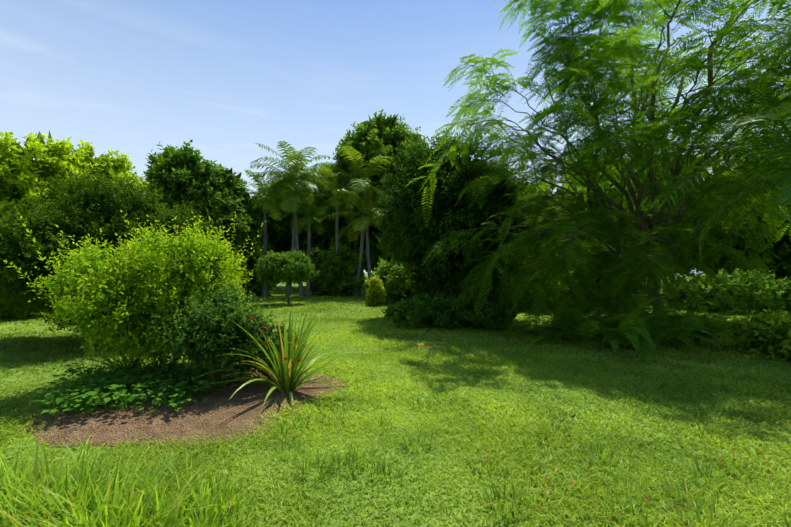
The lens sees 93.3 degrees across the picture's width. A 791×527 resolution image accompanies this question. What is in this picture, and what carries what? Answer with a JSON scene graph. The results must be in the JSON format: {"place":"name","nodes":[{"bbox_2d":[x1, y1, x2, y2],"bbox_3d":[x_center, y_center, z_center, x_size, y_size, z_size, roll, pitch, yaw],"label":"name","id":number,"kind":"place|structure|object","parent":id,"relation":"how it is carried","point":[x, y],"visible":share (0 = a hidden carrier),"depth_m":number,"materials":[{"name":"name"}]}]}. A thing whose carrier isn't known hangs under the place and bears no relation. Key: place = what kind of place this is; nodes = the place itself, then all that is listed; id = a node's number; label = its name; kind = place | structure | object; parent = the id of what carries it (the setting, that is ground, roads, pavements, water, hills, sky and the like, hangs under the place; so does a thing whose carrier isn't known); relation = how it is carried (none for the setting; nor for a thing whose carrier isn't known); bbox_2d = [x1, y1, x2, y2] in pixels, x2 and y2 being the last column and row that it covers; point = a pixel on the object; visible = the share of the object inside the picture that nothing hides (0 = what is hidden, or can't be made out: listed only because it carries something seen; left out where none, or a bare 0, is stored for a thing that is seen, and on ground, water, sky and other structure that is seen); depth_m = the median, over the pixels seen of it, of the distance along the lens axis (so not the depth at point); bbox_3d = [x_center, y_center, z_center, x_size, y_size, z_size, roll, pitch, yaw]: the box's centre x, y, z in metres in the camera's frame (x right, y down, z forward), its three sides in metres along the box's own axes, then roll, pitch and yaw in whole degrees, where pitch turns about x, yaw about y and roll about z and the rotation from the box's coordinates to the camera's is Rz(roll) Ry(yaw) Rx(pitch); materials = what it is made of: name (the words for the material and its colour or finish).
{"place":"outdoors","nodes":[
{"label":"outdoors","id":0,"kind":"place"},
{"bbox_2d":[0,273,790,526],"bbox_3d":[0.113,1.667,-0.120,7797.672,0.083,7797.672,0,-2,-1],"label":"lawn","id":1,"kind":"structure","parent":0,"point":[334,522],"depth_m":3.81,"materials":[{"name":"green plant"}]},
{"bbox_2d":[0,299,46,319],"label":"shrub","id":2,"kind":"object","parent":1,"relation":"on","point":[4,316],"visible":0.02,"depth_m":13.28,"materials":[{"name":"green plant"}]},
{"bbox_2d":[0,130,161,239],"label":"tree","id":3,"kind":"object","parent":1,"relation":"on","point":[21,170],"visible":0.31,"depth_m":17.27,"materials":[{"name":"green plant"}]},
{"bbox_2d":[0,168,215,341],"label":"dark shrub","id":4,"kind":"object","parent":1,"relation":"on","point":[18,249],"visible":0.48,"depth_m":8.33,"materials":[{"name":"green plant"}]},
{"bbox_2d":[91,342,170,376],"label":"strap leaf plant","id":5,"kind":"object","parent":1,"relation":"on","point":[133,365],"visible":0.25,"depth_m":5.94,"materials":[{"name":"green plant"}]},
{"bbox_2d":[0,426,273,526],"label":"tall grass","id":6,"kind":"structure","parent":1,"relation":"on","point":[26,500],"depth_m":2.46,"materials":[{"name":"green plant"}]},
{"bbox_2d":[137,140,222,241],"bbox_3d":[-12.998,-2.415,22.516,5.904,9.503,5.730,0,-2,-1],"label":"dark tree","id":7,"kind":"object","parent":1,"relation":"on","point":[180,175],"visible":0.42,"depth_m":20.97,"materials":[{"name":"green plant"}]},
{"bbox_2d":[192,160,264,274],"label":"dark tree","id":8,"kind":"object","parent":1,"relation":"on","point":[234,198],"visible":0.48,"depth_m":22.85,"materials":[{"name":"green plant"}]},
{"bbox_2d":[19,345,449,447],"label":"garden bed soil","id":9,"kind":"structure","parent":1,"relation":"on","point":[223,409],"depth_m":4.21,"materials":[{"name":"brown soil"}]},
{"bbox_2d":[31,355,230,416],"bbox_3d":[-3.540,1.624,5.155,2.112,0.339,2.933,1,-2,-34],"label":"groundcover bed","id":10,"kind":"object","parent":9,"relation":"on","point":[150,380],"visible":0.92,"depth_m":4.71,"materials":[{"name":"green plant"}]},
{"bbox_2d":[0,210,271,371],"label":"yellow green shrub","id":11,"kind":"object","parent":9,"relation":"on","point":[134,290],"visible":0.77,"depth_m":5.32,"materials":[{"name":"green plant"}]},
{"bbox_2d":[147,281,302,387],"bbox_3d":[-2.380,1.063,5.383,1.880,1.617,1.818,-1,-2,30],"label":"shrub","id":12,"kind":"object","parent":9,"relation":"on","point":[206,333],"visible":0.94,"depth_m":4.99,"materials":[{"name":"green plant"}]},
{"bbox_2d":[187,308,266,343],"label":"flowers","id":13,"kind":"object","parent":12,"relation":"on","point":[248,341],"visible":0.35,"depth_m":5.18,"materials":[{"name":"red plant"}]},
{"bbox_2d":[194,300,367,408],"bbox_3d":[-1.440,1.254,5.291,2.177,1.509,2.424,0,-2,-1],"label":"strap leaf plant","id":14,"kind":"object","parent":9,"relation":"on","point":[288,377],"visible":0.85,"depth_m":5.08,"materials":[{"name":"green plant"}]},
{"bbox_2d":[282,338,305,363],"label":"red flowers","id":15,"kind":"object","parent":14,"relation":"attached to","point":[298,360],"visible":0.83,"depth_m":5.00,"materials":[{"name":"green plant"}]},
{"bbox_2d":[233,245,280,295],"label":"shrub","id":16,"kind":"object","parent":1,"relation":"on","point":[255,285],"visible":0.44,"depth_m":26.55,"materials":[{"name":"green plant"}]},
{"bbox_2d":[248,193,291,252],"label":"dark tree","id":17,"kind":"object","parent":1,"relation":"on","point":[274,233],"visible":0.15,"depth_m":33.01,"materials":[{"name":"green plant"}]},
{"bbox_2d":[244,169,299,296],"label":"palm","id":18,"kind":"object","parent":1,"relation":"on","point":[269,205],"visible":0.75,"depth_m":27.06,"materials":[{"name":"green plant"}]},
{"bbox_2d":[261,174,303,256],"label":"tree","id":19,"kind":"object","parent":1,"relation":"on","point":[285,247],"visible":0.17,"depth_m":34.38,"materials":[{"name":"green plant"}]},
{"bbox_2d":[254,249,318,304],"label":"small tree","id":20,"kind":"object","parent":1,"relation":"on","point":[287,267],"visible":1,"depth_m":19.09,"materials":[{"name":"green plant"}]},
{"bbox_2d":[250,151,336,295],"bbox_3d":[-7.313,-2.554,27.676,6.322,10.037,6.601,0,-2,-1],"label":"palm","id":21,"kind":"object","parent":1,"relation":"on","point":[294,197],"visible":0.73,"depth_m":26.68,"materials":[{"name":"green plant"}]},
{"bbox_2d":[251,141,344,295],"bbox_3d":[-7.567,-3.245,27.578,6.759,11.418,6.913,1,-2,-41],"label":"palm","id":22,"kind":"object","parent":1,"relation":"on","point":[290,166],"visible":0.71,"depth_m":26.81,"materials":[{"name":"green plant"}]},
{"bbox_2d":[280,195,334,295],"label":"palm","id":23,"kind":"object","parent":1,"relation":"on","point":[310,210],"visible":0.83,"depth_m":27.14,"materials":[{"name":"green plant"}]},
{"bbox_2d":[283,162,353,255],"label":"tree","id":24,"kind":"object","parent":1,"relation":"on","point":[325,240],"visible":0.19,"depth_m":33.77,"materials":[{"name":"green plant"}]},
{"bbox_2d":[301,166,361,295],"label":"palm","id":25,"kind":"object","parent":1,"relation":"on","point":[336,203],"visible":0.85,"depth_m":27.18,"materials":[{"name":"green plant"}]},
{"bbox_2d":[303,243,368,295],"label":"shrub","id":26,"kind":"object","parent":1,"relation":"on","point":[327,280],"visible":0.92,"depth_m":26.94,"materials":[{"name":"green plant"}]},
{"bbox_2d":[318,144,392,295],"bbox_3d":[-2.620,-2.967,27.348,6.735,10.848,7.034,0,-2,-1],"label":"palm","id":27,"kind":"object","parent":1,"relation":"on","point":[366,172],"visible":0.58,"depth_m":26.57,"materials":[{"name":"green plant"}]},
{"bbox_2d":[318,180,400,280],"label":"palm","id":28,"kind":"object","parent":1,"relation":"on","point":[368,207],"visible":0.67,"depth_m":26.97,"materials":[{"name":"green plant"}]},
{"bbox_2d":[327,206,391,290],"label":"tree","id":29,"kind":"object","parent":1,"relation":"on","point":[376,253],"visible":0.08,"depth_m":34.16,"materials":[{"name":"green plant"}]},
{"bbox_2d":[364,275,387,305],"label":"bush","id":30,"kind":"object","parent":1,"relation":"on","point":[376,295],"visible":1,"depth_m":18.94,"materials":[{"name":"green plant"}]},
{"bbox_2d":[331,109,430,257],"bbox_3d":[-0.606,-4.788,31.510,8.976,14.730,10.403,0,-2,-1],"label":"tall tree","id":31,"kind":"object","parent":1,"relation":"on","point":[369,138],"visible":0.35,"depth_m":28.08,"materials":[{"name":"green plant"}]},
{"bbox_2d":[362,257,430,301],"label":"shrub","id":32,"kind":"object","parent":1,"relation":"on","point":[395,282],"visible":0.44,"depth_m":19.74,"materials":[{"name":"green plant"}]},
{"bbox_2d":[363,247,435,275],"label":"tree","id":33,"kind":"object","parent":1,"relation":"on","point":[389,257],"depth_m":46.41,"materials":[{"name":"green plant"}]},
{"bbox_2d":[381,288,519,329],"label":"undergrowth","id":34,"kind":"object","parent":1,"relation":"on","point":[430,310],"visible":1,"depth_m":11.02,"materials":[{"name":"green plant"}]},
{"bbox_2d":[370,125,532,306],"bbox_3d":[2.059,-1.402,12.903,5.950,6.936,5.498,0,-2,-1],"label":"dense tree","id":35,"kind":"object","parent":1,"relation":"on","point":[450,269],"visible":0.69,"depth_m":11.73,"materials":[{"name":"green plant"}]},
{"bbox_2d":[511,186,575,250],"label":"tree","id":36,"kind":"object","parent":1,"relation":"on","point":[541,210],"visible":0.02,"depth_m":19.45,"materials":[{"name":"green plant"}]},
{"bbox_2d":[498,256,600,309],"bbox_3d":[6.812,0.974,17.103,5.426,3.157,4.567,0,-2,-1],"label":"shrub","id":37,"kind":"object","parent":1,"relation":"on","point":[524,299],"visible":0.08,"depth_m":16.23,"materials":[{"name":"green plant"}]},
{"bbox_2d":[507,294,626,344],"bbox_3d":[4.340,1.446,9.527,3.184,1.367,2.910,1,-2,-36],"label":"fern","id":38,"kind":"object","parent":1,"relation":"on","point":[548,328],"visible":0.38,"depth_m":9.45,"materials":[{"name":"green plant"}]},
{"bbox_2d":[508,304,644,345],"bbox_3d":[4.396,1.471,8.622,3.091,1.107,2.668,1,-2,-25],"label":"fern","id":39,"kind":"object","parent":1,"relation":"on","point":[586,324],"visible":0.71,"depth_m":8.49,"materials":[{"name":"green plant"}]},
{"bbox_2d":[519,160,650,245],"bbox_3d":[11.701,-2.426,24.207,9.075,9.610,8.021,0,-2,-1],"label":"tree","id":40,"kind":"object","parent":1,"relation":"on","point":[585,196],"visible":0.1,"depth_m":21.97,"materials":[{"name":"green plant"}]},
{"bbox_2d":[532,240,652,306],"bbox_3d":[9.480,0.496,18.520,5.937,3.876,5.125,-1,-2,31],"label":"shrub","id":41,"kind":"object","parent":1,"relation":"on","point":[598,280],"depth_m":17.10,"materials":[{"name":"green plant"}]},
{"bbox_2d":[404,0,790,346],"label":"feathery tree","id":42,"kind":"object","parent":1,"relation":"on","point":[649,254],"visible":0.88,"depth_m":9.12,"materials":[{"name":"green plant"}]},
{"bbox_2d":[466,356,782,520],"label":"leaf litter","id":43,"kind":"object","parent":1,"relation":"on","point":[573,480],"visible":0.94,"depth_m":3.23,"materials":[{"name":"plant"}]},
{"bbox_2d":[553,296,699,350],"bbox_3d":[4.827,1.264,8.078,2.561,1.259,3.320,0,-2,-1],"label":"fern","id":44,"kind":"object","parent":1,"relation":"on","point":[615,341],"visible":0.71,"depth_m":7.61,"materials":[{"name":"green plant"}]},
{"bbox_2d":[582,288,676,321],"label":"fern","id":45,"kind":"object","parent":1,"relation":"on","point":[620,309],"visible":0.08,"depth_m":9.14,"materials":[{"name":"green plant"}]},
{"bbox_2d":[570,283,723,364],"bbox_3d":[5.322,1.222,7.972,2.883,1.616,2.792,0,-2,-1],"label":"fern","id":46,"kind":"object","parent":1,"relation":"on","point":[657,332],"visible":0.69,"depth_m":7.84,"materials":[{"name":"green plant"}]},
{"bbox_2d":[616,156,706,296],"bbox_3d":[18.008,-2.901,25.840,10.346,10.608,10.234,0,-2,-1],"label":"tree","id":47,"kind":"object","parent":1,"relation":"on","point":[650,225],"depth_m":23.85,"materials":[{"name":"green plant"}]},
{"bbox_2d":[607,304,718,347],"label":"fern","id":48,"kind":"object","parent":1,"relation":"on","point":[677,341],"visible":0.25,"depth_m":8.03,"materials":[{"name":"green plant"}]},
{"bbox_2d":[623,309,720,347],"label":"fern","id":49,"kind":"object","parent":1,"relation":"on","point":[704,340],"visible":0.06,"depth_m":8.54,"materials":[{"name":"green plant"}]},
{"bbox_2d":[692,261,725,275],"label":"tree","id":50,"kind":"object","parent":1,"relation":"on","point":[714,269],"visible":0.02,"depth_m":46.78,"materials":[{"name":"green plant"}]},
{"bbox_2d":[635,94,790,260],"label":"tree branch","id":51,"kind":"object","parent":1,"relation":"on","point":[785,145],"visible":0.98,"depth_m":6.74,"materials":[{"name":"green plant"}]},
{"bbox_2d":[670,301,762,342],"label":"fern","id":52,"kind":"object","parent":1,"relation":"on","point":[718,323],"visible":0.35,"depth_m":8.83,"materials":[{"name":"green plant"}]},
{"bbox_2d":[645,158,789,274],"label":"tree","id":53,"kind":"object","parent":1,"relation":"on","point":[723,261],"visible":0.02,"depth_m":20.68,"materials":[{"name":"green plant"}]},
{"bbox_2d":[660,268,790,313],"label":"shrub","id":54,"kind":"object","parent":1,"relation":"on","point":[777,291],"visible":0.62,"depth_m":15.37,"materials":[{"name":"green plant"}]},
{"bbox_2d":[692,152,790,280],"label":"tree","id":55,"kind":"object","parent":1,"relation":"on","point":[783,243],"visible":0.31,"depth_m":19.23,"materials":[{"name":"green plant"}]},
{"bbox_2d":[715,309,790,359],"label":"shrub","id":56,"kind":"object","parent":1,"relation":"on","point":[759,334],"visible":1,"depth_m":7.49,"materials":[{"name":"green plant"}]},
{"bbox_2d":[0,0,790,272],"label":"sky","id":57,"kind":"structure","parent":0,"point":[227,77],"materials":[{"name":"blue"}]},
{"bbox_2d":[663,259,707,285],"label":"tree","id":58,"kind":"object","parent":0,"point":[685,265],"depth_m":46.29,"materials":[{"name":"green plant"}]}
]}

